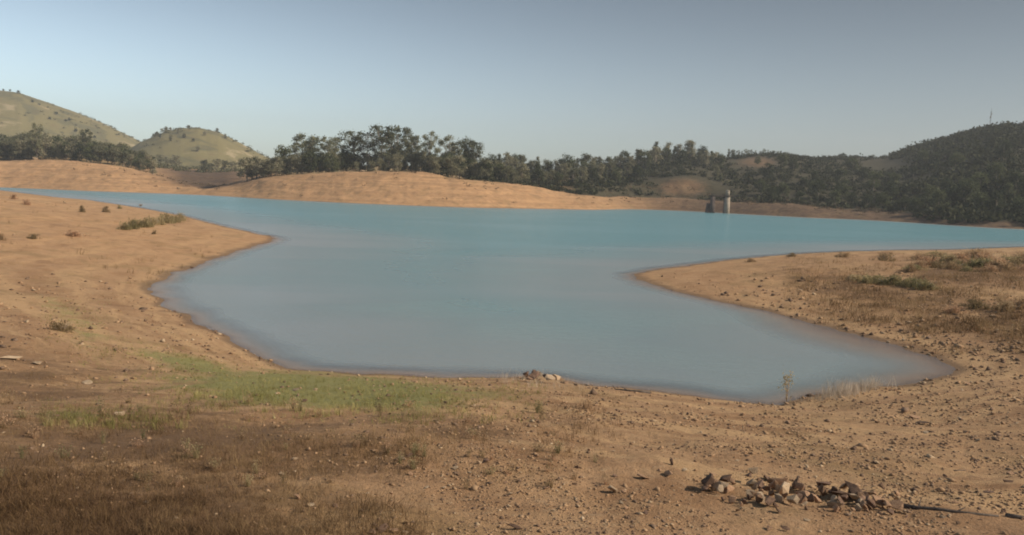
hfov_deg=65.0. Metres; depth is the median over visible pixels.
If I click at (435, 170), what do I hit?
bushy tree
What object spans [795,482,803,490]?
stone
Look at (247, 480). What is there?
weed
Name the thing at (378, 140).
eucalyptus tree
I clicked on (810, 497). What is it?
stone
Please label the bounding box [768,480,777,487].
stone
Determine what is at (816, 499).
stone
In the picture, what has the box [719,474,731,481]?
stone
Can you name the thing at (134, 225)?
bush
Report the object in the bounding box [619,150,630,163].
dark tree
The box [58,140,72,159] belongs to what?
dark tree
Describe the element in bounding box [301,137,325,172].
eucalyptus tree
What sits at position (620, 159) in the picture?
bushy tree
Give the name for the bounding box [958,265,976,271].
bush
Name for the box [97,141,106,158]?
bushy tree
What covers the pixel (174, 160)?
bushy tree
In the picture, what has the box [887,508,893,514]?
stone
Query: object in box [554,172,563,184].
dark tree
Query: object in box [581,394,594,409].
weed
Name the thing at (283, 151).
dark tree
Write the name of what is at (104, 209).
bush
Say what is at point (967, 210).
scrub
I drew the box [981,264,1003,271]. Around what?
bush
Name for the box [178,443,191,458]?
weed
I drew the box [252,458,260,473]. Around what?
weed
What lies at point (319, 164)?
dark tree
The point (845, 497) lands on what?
stone
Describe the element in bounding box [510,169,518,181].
bushy tree
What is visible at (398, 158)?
bushy tree
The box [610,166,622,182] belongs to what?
dark tree
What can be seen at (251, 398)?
weed
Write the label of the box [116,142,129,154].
bushy tree
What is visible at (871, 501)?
stone
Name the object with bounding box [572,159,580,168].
bushy tree
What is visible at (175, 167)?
scrub
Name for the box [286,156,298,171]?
bushy tree
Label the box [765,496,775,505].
stone
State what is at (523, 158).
bushy tree
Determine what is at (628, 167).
bushy tree
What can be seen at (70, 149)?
bushy tree
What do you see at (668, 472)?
stone
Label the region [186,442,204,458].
weed
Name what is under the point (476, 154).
eucalyptus tree
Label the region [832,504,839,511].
stone
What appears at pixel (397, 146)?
eucalyptus tree
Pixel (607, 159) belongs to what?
dark tree
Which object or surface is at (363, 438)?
weed
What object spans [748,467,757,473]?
stone
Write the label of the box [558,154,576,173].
dark tree
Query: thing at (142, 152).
bushy tree
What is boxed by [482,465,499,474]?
weed
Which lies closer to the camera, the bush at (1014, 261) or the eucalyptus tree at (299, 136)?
the bush at (1014, 261)
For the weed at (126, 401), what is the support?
on the ground at (50, 249)
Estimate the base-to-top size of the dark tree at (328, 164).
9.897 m
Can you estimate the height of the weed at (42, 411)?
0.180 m
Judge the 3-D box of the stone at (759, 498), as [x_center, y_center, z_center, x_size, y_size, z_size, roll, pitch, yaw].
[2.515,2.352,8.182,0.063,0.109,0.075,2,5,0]
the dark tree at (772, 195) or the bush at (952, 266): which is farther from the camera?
the dark tree at (772, 195)
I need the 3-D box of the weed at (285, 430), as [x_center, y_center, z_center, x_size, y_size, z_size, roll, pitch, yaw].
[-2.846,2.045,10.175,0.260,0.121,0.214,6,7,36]
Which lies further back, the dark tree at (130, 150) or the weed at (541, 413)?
the dark tree at (130, 150)
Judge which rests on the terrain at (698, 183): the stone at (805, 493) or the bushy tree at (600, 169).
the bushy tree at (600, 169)
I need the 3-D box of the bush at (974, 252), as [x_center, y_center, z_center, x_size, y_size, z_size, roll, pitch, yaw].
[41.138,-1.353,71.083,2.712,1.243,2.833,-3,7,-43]
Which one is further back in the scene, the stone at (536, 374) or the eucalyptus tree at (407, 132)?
the eucalyptus tree at (407, 132)
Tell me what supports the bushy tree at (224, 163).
on the terrain at (698, 183)
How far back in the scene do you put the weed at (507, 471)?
8.59 m
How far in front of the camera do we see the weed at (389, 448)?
8.99 m
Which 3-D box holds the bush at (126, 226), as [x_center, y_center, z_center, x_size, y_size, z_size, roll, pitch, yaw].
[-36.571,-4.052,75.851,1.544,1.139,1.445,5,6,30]
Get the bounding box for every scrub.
[0,157,905,217]
[1,107,294,172]
[464,120,1023,223]
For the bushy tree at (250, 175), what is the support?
on the terrain at (698, 183)
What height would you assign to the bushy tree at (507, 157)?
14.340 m
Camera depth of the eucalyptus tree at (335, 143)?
378.98 m
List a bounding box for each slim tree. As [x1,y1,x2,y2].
[566,163,571,178]
[603,167,607,178]
[689,143,693,156]
[710,151,713,167]
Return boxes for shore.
[0,159,1023,228]
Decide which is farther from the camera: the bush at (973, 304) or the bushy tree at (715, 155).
the bushy tree at (715, 155)
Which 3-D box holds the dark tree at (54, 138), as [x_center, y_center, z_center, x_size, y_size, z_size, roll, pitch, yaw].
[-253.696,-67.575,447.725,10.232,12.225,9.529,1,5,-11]
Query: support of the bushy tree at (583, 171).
on the terrain at (698, 183)
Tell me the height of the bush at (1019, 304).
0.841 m
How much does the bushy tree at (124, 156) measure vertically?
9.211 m
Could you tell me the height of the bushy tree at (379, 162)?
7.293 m
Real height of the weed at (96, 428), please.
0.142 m
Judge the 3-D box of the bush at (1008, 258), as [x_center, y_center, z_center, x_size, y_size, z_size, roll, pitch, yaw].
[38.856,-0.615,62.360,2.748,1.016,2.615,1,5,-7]
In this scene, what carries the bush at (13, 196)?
on the ground at (50, 249)
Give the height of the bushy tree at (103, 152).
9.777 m
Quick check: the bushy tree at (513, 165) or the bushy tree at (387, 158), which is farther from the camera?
the bushy tree at (513, 165)
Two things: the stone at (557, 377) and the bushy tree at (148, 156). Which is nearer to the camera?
the stone at (557, 377)
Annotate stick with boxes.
[612,385,649,393]
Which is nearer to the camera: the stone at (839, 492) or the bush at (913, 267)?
the stone at (839, 492)
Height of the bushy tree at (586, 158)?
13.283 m
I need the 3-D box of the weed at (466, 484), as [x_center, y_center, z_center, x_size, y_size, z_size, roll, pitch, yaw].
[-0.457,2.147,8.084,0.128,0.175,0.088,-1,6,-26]
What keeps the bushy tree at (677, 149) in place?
on the terrain at (698, 183)
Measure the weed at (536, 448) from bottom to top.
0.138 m
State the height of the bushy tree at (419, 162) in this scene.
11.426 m
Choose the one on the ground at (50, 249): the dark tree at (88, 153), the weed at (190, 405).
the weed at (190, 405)
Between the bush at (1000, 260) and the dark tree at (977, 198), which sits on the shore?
the dark tree at (977, 198)
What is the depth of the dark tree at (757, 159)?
496.59 m
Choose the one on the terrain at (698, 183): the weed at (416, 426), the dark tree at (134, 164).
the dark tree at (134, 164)
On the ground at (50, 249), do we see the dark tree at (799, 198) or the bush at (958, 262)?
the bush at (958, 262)
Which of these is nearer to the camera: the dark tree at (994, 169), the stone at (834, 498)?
the stone at (834, 498)
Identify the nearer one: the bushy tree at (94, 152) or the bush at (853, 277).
the bush at (853, 277)
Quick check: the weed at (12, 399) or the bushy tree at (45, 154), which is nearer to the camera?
the weed at (12, 399)
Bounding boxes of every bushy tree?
[0,136,13,159]
[6,139,21,159]
[11,133,23,150]
[14,138,27,159]
[17,131,35,139]
[21,138,34,158]
[31,137,54,158]
[51,134,65,146]
[53,139,65,158]
[57,141,66,159]
[62,140,79,159]
[73,136,84,153]
[91,145,104,162]
[94,146,107,162]
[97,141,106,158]
[106,146,120,164]
[107,148,117,161]
[115,149,130,166]
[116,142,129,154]
[127,154,136,166]
[136,150,147,158]
[137,158,144,170]
[141,158,147,169]
[144,154,152,166]
[148,158,158,173]
[155,154,164,163]
[163,156,169,164]
[169,154,179,164]
[199,159,210,169]
[211,158,223,170]
[221,159,230,170]
[229,161,237,171]
[234,157,258,181]
[243,156,259,178]
[251,158,270,177]
[259,158,271,176]
[266,156,284,175]
[280,154,289,174]
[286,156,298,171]
[288,153,302,173]
[353,162,359,171]
[357,157,364,170]
[361,155,374,170]
[367,160,374,171]
[373,158,383,170]
[382,153,394,171]
[382,162,387,170]
[390,153,404,170]
[399,160,407,170]
[406,153,417,170]
[410,149,427,171]
[423,154,434,172]
[429,155,442,173]
[439,157,447,174]
[443,155,463,177]
[454,155,469,178]
[469,161,478,178]
[473,160,492,177]
[498,166,511,181]
[501,152,516,165]
[509,157,518,170]
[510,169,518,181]
[514,161,528,180]
[519,154,526,163]
[528,160,536,172]
[541,158,552,170]
[547,169,555,179]
[553,159,558,173]
[558,162,569,180]
[567,168,580,182]
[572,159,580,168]
[578,153,592,162]
[578,166,588,181]
[587,161,596,178]
[588,156,597,169]
[593,163,604,179]
[594,156,606,170]
[606,162,614,176]
[608,159,618,169]
[616,155,624,167]
[622,161,632,174]
[626,156,635,166]
[634,147,645,164]
[649,146,664,163]
[664,142,672,156]
[676,143,682,156]
[683,140,696,156]
[696,151,704,162]
[701,150,710,164]
[710,152,722,164]
[710,164,719,176]
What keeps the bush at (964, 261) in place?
on the ground at (50, 249)
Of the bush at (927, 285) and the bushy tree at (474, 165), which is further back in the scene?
the bushy tree at (474, 165)
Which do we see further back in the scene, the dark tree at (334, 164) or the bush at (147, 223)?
the dark tree at (334, 164)
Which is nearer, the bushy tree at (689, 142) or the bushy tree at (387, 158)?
the bushy tree at (387, 158)
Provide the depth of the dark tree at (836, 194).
344.54 m
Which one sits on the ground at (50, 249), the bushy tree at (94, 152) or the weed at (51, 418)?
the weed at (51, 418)
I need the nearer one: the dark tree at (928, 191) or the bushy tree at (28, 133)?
the dark tree at (928, 191)
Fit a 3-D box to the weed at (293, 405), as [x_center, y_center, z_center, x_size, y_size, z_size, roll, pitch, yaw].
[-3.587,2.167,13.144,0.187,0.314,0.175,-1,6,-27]
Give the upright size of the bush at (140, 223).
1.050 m
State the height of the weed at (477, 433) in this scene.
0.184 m
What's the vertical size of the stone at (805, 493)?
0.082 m
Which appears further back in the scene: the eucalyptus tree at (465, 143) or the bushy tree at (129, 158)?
the bushy tree at (129, 158)
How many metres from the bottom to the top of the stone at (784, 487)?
0.126 m
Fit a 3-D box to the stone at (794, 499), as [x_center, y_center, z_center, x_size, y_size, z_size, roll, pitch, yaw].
[2.889,2.381,8.252,0.128,0.062,0.103,-20,13,28]
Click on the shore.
(407, 188)
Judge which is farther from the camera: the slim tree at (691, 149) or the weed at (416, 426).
the slim tree at (691, 149)
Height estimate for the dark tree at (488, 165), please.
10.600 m
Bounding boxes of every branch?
[903,499,998,516]
[1005,513,1023,518]
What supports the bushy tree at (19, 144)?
on the terrain at (698, 183)
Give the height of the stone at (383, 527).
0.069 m
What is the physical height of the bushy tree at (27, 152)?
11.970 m
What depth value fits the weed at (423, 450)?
8.97 m
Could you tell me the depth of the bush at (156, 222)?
87.74 m
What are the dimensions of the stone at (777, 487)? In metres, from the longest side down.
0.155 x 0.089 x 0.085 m
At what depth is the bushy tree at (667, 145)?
526.18 m
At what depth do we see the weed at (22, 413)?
10.77 m
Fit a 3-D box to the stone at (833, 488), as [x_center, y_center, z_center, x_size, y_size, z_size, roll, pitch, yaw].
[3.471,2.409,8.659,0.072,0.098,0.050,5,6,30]
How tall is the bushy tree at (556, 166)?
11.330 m
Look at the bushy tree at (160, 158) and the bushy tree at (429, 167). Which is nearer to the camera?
the bushy tree at (429, 167)
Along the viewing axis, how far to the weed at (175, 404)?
12.57 m
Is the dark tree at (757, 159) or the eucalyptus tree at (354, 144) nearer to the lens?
the eucalyptus tree at (354, 144)
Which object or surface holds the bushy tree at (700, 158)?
on the terrain at (698, 183)
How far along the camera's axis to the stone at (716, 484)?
8.54 m
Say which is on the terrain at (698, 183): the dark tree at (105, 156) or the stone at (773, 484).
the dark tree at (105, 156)
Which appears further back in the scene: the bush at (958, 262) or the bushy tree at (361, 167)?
the bushy tree at (361, 167)
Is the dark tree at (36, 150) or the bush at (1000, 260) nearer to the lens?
the bush at (1000, 260)
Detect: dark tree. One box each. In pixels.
[6,138,22,158]
[29,141,46,156]
[43,141,56,158]
[50,136,62,153]
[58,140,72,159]
[72,143,85,159]
[81,142,96,162]
[101,147,110,163]
[115,145,128,162]
[121,142,132,157]
[130,156,142,167]
[145,159,154,168]
[272,144,292,174]
[301,150,319,171]
[314,151,326,171]
[321,153,334,171]
[330,157,339,171]
[338,148,350,171]
[427,152,442,172]
[437,156,447,174]
[439,151,453,176]
[448,158,464,177]
[458,156,471,177]
[477,159,494,177]
[485,154,497,163]
[492,163,508,179]
[508,153,519,167]
[530,162,545,180]
[546,161,555,171]
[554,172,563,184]
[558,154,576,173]
[580,159,589,169]
[589,168,598,180]
[603,156,612,170]
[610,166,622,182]
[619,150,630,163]
[631,164,642,178]
[637,150,653,168]
[660,147,671,160]
[676,149,688,163]
[696,144,706,158]
[714,153,725,167]
[753,179,769,194]
[754,156,761,163]
[760,163,774,178]
[765,186,780,200]
[776,181,792,196]
[777,153,789,165]
[785,155,799,168]
[793,191,805,202]
[798,177,809,186]
[810,170,820,181]
[825,189,842,204]
[842,157,859,171]
[854,168,870,180]
[873,190,892,209]
[921,185,937,200]
[926,189,951,207]
[948,152,965,167]
[952,178,979,201]
[967,171,988,190]
[970,191,991,209]
[981,191,1007,210]
[985,162,1007,178]
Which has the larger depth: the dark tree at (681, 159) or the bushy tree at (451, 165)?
the dark tree at (681, 159)
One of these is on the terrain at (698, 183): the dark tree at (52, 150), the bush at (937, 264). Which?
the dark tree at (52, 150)
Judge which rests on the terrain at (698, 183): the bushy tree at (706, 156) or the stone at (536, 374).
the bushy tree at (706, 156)
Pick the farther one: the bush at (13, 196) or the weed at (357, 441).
the bush at (13, 196)
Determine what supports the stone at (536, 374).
on the ground at (50, 249)
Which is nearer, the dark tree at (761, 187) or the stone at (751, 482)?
the stone at (751, 482)
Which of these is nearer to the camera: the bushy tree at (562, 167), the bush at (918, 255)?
the bush at (918, 255)
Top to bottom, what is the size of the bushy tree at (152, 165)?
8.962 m
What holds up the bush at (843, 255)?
on the ground at (50, 249)
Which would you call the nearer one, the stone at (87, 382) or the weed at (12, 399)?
the weed at (12, 399)
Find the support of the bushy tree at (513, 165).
on the terrain at (698, 183)
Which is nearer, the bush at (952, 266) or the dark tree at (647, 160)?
the bush at (952, 266)
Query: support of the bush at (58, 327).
on the ground at (50, 249)
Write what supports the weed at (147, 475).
on the ground at (50, 249)
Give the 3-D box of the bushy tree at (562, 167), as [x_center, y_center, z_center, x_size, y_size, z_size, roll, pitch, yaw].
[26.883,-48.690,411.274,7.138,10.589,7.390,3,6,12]
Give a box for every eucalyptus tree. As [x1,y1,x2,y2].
[24,122,44,157]
[76,128,97,160]
[283,132,320,172]
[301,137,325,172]
[315,135,334,172]
[330,137,342,158]
[333,129,368,169]
[363,123,396,169]
[385,124,408,168]
[398,126,413,163]
[401,135,427,168]
[419,130,440,161]
[434,135,459,156]
[446,139,464,176]
[458,135,478,166]
[469,141,487,173]
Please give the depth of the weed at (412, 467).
8.54 m
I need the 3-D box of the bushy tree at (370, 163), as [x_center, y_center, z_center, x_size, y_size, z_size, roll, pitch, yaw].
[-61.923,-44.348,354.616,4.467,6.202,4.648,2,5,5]
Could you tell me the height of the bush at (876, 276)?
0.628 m
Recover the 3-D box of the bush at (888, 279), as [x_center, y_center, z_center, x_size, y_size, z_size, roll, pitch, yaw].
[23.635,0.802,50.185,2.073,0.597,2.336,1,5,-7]
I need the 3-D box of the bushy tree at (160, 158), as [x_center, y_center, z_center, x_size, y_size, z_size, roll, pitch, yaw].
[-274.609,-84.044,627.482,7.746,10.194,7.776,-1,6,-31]
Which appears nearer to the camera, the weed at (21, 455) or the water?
the weed at (21, 455)
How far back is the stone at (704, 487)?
8.50 m
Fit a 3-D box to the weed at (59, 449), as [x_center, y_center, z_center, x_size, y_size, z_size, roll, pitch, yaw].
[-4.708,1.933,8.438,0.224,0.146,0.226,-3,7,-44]
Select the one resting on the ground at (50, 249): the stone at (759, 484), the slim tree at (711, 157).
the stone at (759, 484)
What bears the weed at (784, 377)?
on the ground at (50, 249)
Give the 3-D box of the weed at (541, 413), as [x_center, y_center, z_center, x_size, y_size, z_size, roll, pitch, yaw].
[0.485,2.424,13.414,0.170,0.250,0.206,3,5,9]
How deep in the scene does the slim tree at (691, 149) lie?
518.14 m
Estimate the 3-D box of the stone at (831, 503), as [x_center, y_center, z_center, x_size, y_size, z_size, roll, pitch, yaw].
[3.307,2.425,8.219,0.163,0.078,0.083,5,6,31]
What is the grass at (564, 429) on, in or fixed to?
on the ground at (50, 249)
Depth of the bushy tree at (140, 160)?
410.76 m
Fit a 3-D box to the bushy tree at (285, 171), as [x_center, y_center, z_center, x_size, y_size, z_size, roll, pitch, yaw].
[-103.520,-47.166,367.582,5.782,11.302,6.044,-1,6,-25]
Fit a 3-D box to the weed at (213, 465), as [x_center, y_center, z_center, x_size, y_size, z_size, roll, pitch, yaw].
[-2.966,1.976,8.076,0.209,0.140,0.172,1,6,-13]
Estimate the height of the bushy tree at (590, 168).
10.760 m
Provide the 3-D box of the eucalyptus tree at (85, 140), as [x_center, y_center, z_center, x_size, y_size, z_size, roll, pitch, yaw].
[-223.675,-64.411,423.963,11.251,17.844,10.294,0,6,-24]
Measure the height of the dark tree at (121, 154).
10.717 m
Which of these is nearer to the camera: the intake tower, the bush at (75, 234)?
the bush at (75, 234)
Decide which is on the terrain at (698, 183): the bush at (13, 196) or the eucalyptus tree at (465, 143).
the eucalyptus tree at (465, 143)
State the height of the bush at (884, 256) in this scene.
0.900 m
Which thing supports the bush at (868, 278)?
on the ground at (50, 249)
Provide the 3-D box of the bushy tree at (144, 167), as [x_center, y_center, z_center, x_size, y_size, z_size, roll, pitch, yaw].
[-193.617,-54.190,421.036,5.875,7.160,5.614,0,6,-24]
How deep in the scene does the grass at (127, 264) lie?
55.18 m
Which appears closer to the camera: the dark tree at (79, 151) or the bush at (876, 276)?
the bush at (876, 276)
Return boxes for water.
[0,187,1023,396]
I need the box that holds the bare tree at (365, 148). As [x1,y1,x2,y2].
[356,132,378,170]
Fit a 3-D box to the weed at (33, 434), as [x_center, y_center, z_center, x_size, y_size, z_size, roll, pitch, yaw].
[-5.731,1.945,9.623,0.263,0.204,0.217,7,7,40]
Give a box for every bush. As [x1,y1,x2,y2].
[9,194,17,198]
[22,199,30,204]
[26,233,39,238]
[46,319,76,332]
[63,230,88,236]
[78,205,85,211]
[102,206,109,211]
[117,221,132,229]
[126,216,139,228]
[133,219,145,227]
[139,216,154,226]
[145,216,160,224]
[155,216,166,224]
[158,213,176,223]
[169,215,184,222]
[177,211,186,220]
[786,252,797,256]
[834,251,850,257]
[843,274,861,281]
[857,273,877,283]
[868,252,896,260]
[869,274,886,282]
[873,276,900,285]
[886,274,902,285]
[897,277,913,286]
[901,264,928,270]
[903,276,924,287]
[904,251,937,259]
[905,262,916,271]
[910,277,940,290]
[912,260,926,268]
[915,255,938,264]
[927,261,945,267]
[932,252,958,259]
[934,251,961,261]
[941,255,958,262]
[942,260,962,269]
[943,305,965,312]
[945,259,965,266]
[953,252,972,259]
[956,259,970,263]
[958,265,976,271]
[958,297,990,309]
[962,248,992,257]
[962,256,989,267]
[973,252,994,260]
[977,249,997,258]
[978,256,995,264]
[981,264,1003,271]
[983,258,1009,267]
[990,298,1021,311]
[993,254,1022,264]
[999,262,1018,270]
[1002,256,1023,264]
[1008,259,1022,266]
[1013,295,1023,309]
[1016,263,1023,270]
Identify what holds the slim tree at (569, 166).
on the terrain at (698, 183)
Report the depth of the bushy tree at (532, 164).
450.76 m
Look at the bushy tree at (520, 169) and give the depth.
369.80 m
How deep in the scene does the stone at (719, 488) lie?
8.47 m
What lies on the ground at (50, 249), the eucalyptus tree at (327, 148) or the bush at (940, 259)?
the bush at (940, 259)
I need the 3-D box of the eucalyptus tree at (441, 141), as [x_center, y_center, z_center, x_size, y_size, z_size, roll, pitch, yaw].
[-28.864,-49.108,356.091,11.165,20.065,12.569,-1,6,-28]
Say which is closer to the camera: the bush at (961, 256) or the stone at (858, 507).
the stone at (858, 507)
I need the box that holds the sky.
[0,0,1023,169]
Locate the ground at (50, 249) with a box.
[0,189,1023,534]
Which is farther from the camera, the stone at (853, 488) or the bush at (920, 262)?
the bush at (920, 262)
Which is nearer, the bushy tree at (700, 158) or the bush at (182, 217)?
the bush at (182, 217)
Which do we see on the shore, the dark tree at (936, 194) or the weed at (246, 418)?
the dark tree at (936, 194)
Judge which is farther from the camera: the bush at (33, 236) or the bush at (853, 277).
the bush at (33, 236)
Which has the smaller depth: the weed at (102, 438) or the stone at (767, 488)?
the stone at (767, 488)
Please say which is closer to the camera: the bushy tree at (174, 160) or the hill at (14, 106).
the bushy tree at (174, 160)
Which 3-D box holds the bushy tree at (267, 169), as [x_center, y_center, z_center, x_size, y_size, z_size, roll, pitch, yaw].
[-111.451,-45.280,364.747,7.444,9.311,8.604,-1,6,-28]
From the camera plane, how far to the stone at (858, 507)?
8.17 m
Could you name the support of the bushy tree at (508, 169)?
on the terrain at (698, 183)
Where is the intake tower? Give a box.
[705,190,730,213]
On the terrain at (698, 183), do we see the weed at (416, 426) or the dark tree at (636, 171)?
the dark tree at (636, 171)
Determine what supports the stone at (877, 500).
on the ground at (50, 249)
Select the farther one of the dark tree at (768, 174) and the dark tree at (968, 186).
the dark tree at (768, 174)
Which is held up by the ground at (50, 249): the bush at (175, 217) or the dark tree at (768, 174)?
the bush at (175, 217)
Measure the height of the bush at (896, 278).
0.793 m
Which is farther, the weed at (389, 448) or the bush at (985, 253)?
the bush at (985, 253)
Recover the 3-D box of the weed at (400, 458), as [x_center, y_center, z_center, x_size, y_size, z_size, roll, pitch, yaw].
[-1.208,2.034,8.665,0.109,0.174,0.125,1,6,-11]
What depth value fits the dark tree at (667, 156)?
507.06 m
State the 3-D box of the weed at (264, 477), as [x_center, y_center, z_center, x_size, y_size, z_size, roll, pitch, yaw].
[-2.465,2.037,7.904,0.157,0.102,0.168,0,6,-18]
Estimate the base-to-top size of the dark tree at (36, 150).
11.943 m
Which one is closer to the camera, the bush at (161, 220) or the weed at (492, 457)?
the weed at (492, 457)
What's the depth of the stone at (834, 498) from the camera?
8.54 m
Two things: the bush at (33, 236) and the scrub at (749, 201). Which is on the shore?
the scrub at (749, 201)
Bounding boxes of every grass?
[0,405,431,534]
[2,201,228,285]
[37,299,545,429]
[496,368,594,389]
[558,391,634,442]
[780,247,1023,354]
[800,374,896,401]
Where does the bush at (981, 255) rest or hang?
on the ground at (50, 249)
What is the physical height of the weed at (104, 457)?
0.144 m
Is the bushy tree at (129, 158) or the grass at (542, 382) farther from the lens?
the bushy tree at (129, 158)
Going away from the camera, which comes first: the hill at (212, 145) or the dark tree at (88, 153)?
the dark tree at (88, 153)
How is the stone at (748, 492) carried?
on the ground at (50, 249)
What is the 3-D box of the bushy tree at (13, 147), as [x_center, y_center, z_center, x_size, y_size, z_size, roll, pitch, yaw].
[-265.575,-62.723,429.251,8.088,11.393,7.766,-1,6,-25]
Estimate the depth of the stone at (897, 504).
8.25 m
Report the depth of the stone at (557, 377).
23.79 m
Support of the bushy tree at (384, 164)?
on the terrain at (698, 183)
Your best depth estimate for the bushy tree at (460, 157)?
338.44 m
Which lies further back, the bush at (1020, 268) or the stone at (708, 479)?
the bush at (1020, 268)
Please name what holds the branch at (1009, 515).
on the ground at (50, 249)
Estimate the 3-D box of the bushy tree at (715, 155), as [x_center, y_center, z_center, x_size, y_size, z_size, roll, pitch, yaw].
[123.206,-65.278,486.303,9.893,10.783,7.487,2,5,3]
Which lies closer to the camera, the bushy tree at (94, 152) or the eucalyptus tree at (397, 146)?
the eucalyptus tree at (397, 146)
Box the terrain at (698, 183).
[0,127,1023,207]
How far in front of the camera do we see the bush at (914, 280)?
48.43 m
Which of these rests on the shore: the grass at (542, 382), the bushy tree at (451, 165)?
the bushy tree at (451, 165)
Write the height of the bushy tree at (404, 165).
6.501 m
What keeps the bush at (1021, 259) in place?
on the ground at (50, 249)
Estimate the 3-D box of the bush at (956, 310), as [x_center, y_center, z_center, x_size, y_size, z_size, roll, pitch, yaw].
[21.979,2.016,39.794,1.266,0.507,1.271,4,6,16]
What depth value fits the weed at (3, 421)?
9.96 m
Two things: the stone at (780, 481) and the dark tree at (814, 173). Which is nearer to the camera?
the stone at (780, 481)
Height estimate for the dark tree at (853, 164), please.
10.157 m
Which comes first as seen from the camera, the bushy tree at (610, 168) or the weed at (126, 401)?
the weed at (126, 401)
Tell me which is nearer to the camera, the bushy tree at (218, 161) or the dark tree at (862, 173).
the dark tree at (862, 173)
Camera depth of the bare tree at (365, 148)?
364.53 m
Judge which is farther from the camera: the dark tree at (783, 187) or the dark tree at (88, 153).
the dark tree at (88, 153)
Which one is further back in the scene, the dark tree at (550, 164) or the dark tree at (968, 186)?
the dark tree at (550, 164)
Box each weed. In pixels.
[0,386,16,403]
[0,411,13,427]
[13,406,33,417]
[17,446,27,458]
[22,422,43,438]
[36,405,52,414]
[43,411,56,425]
[54,443,75,457]
[70,418,87,434]
[83,420,101,429]
[93,395,103,412]
[100,430,107,443]
[100,446,109,460]
[117,393,136,402]
[129,436,148,446]
[130,403,145,411]
[139,428,147,438]
[139,469,155,480]
[165,400,180,411]
[169,466,184,486]
[169,475,189,484]
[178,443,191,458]
[180,437,190,451]
[186,396,193,413]
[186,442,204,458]
[208,457,222,471]
[238,410,255,420]
[242,392,252,403]
[242,473,253,486]
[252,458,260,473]
[255,470,267,478]
[279,464,288,483]
[280,424,293,433]
[290,394,297,409]
[295,397,305,410]
[324,426,338,436]
[351,433,367,446]
[354,429,370,445]
[374,398,382,410]
[383,439,391,453]
[396,449,403,463]
[400,417,417,431]
[407,455,420,468]
[410,445,416,455]
[420,443,427,456]
[460,478,472,488]
[467,427,478,439]
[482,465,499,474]
[485,449,501,460]
[505,466,513,474]
[529,439,546,451]
[531,399,544,412]
[537,406,545,419]
[544,473,556,487]
[549,447,560,460]
[551,439,563,453]
[564,438,575,453]
[567,470,579,479]
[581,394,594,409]
[600,473,612,484]
[777,368,793,401]
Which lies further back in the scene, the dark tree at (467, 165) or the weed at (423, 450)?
the dark tree at (467, 165)
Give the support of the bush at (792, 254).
on the ground at (50, 249)
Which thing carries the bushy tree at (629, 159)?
on the terrain at (698, 183)
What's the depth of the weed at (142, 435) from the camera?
9.82 m
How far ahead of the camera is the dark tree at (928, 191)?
320.44 m
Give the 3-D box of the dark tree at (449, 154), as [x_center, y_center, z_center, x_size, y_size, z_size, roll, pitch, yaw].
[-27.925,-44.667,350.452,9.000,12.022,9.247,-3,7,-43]
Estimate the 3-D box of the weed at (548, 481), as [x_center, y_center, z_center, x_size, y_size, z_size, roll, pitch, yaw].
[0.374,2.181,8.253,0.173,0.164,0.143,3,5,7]
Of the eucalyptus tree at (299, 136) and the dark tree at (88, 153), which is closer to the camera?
the eucalyptus tree at (299, 136)
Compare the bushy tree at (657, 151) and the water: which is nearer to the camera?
the water
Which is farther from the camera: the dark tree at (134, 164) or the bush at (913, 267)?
the dark tree at (134, 164)
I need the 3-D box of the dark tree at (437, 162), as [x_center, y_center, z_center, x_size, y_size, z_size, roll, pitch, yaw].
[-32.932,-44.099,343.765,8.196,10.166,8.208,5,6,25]
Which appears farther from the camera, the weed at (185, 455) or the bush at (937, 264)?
the bush at (937, 264)
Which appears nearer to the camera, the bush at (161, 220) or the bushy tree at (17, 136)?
the bush at (161, 220)
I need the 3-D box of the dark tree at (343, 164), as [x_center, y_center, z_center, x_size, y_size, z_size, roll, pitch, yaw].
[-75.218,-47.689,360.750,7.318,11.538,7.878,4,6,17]
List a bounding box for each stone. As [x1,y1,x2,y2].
[0,356,21,358]
[82,380,92,383]
[377,523,388,532]
[507,524,522,528]
[528,371,539,379]
[545,374,554,379]
[553,374,560,380]
[608,485,617,492]
[664,470,672,474]
[701,473,713,488]
[702,485,707,490]
[711,481,728,487]
[716,484,723,491]
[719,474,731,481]
[724,484,733,491]
[728,495,736,503]
[746,478,755,485]
[746,489,754,497]
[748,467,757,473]
[754,479,762,488]
[756,493,762,502]
[762,486,770,490]
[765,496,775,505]
[767,478,788,484]
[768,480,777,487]
[768,489,774,495]
[774,493,783,502]
[775,484,780,492]
[778,481,789,494]
[787,494,799,503]
[792,477,800,487]
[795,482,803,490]
[795,490,809,496]
[799,497,806,503]
[806,493,814,501]
[812,493,821,502]
[816,482,830,485]
[818,484,827,495]
[826,500,842,506]
[828,490,848,495]
[830,486,837,494]
[830,495,837,501]
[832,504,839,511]
[840,483,847,488]
[840,494,848,500]
[844,480,865,496]
[849,493,859,498]
[855,503,861,510]
[865,496,873,507]
[869,499,875,507]
[872,495,883,505]
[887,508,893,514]
[889,499,902,509]
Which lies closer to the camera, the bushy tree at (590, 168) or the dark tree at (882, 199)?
the dark tree at (882, 199)
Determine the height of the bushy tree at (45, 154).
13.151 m
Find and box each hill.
[0,91,139,147]
[0,127,267,168]
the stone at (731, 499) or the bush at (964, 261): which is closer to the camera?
the stone at (731, 499)

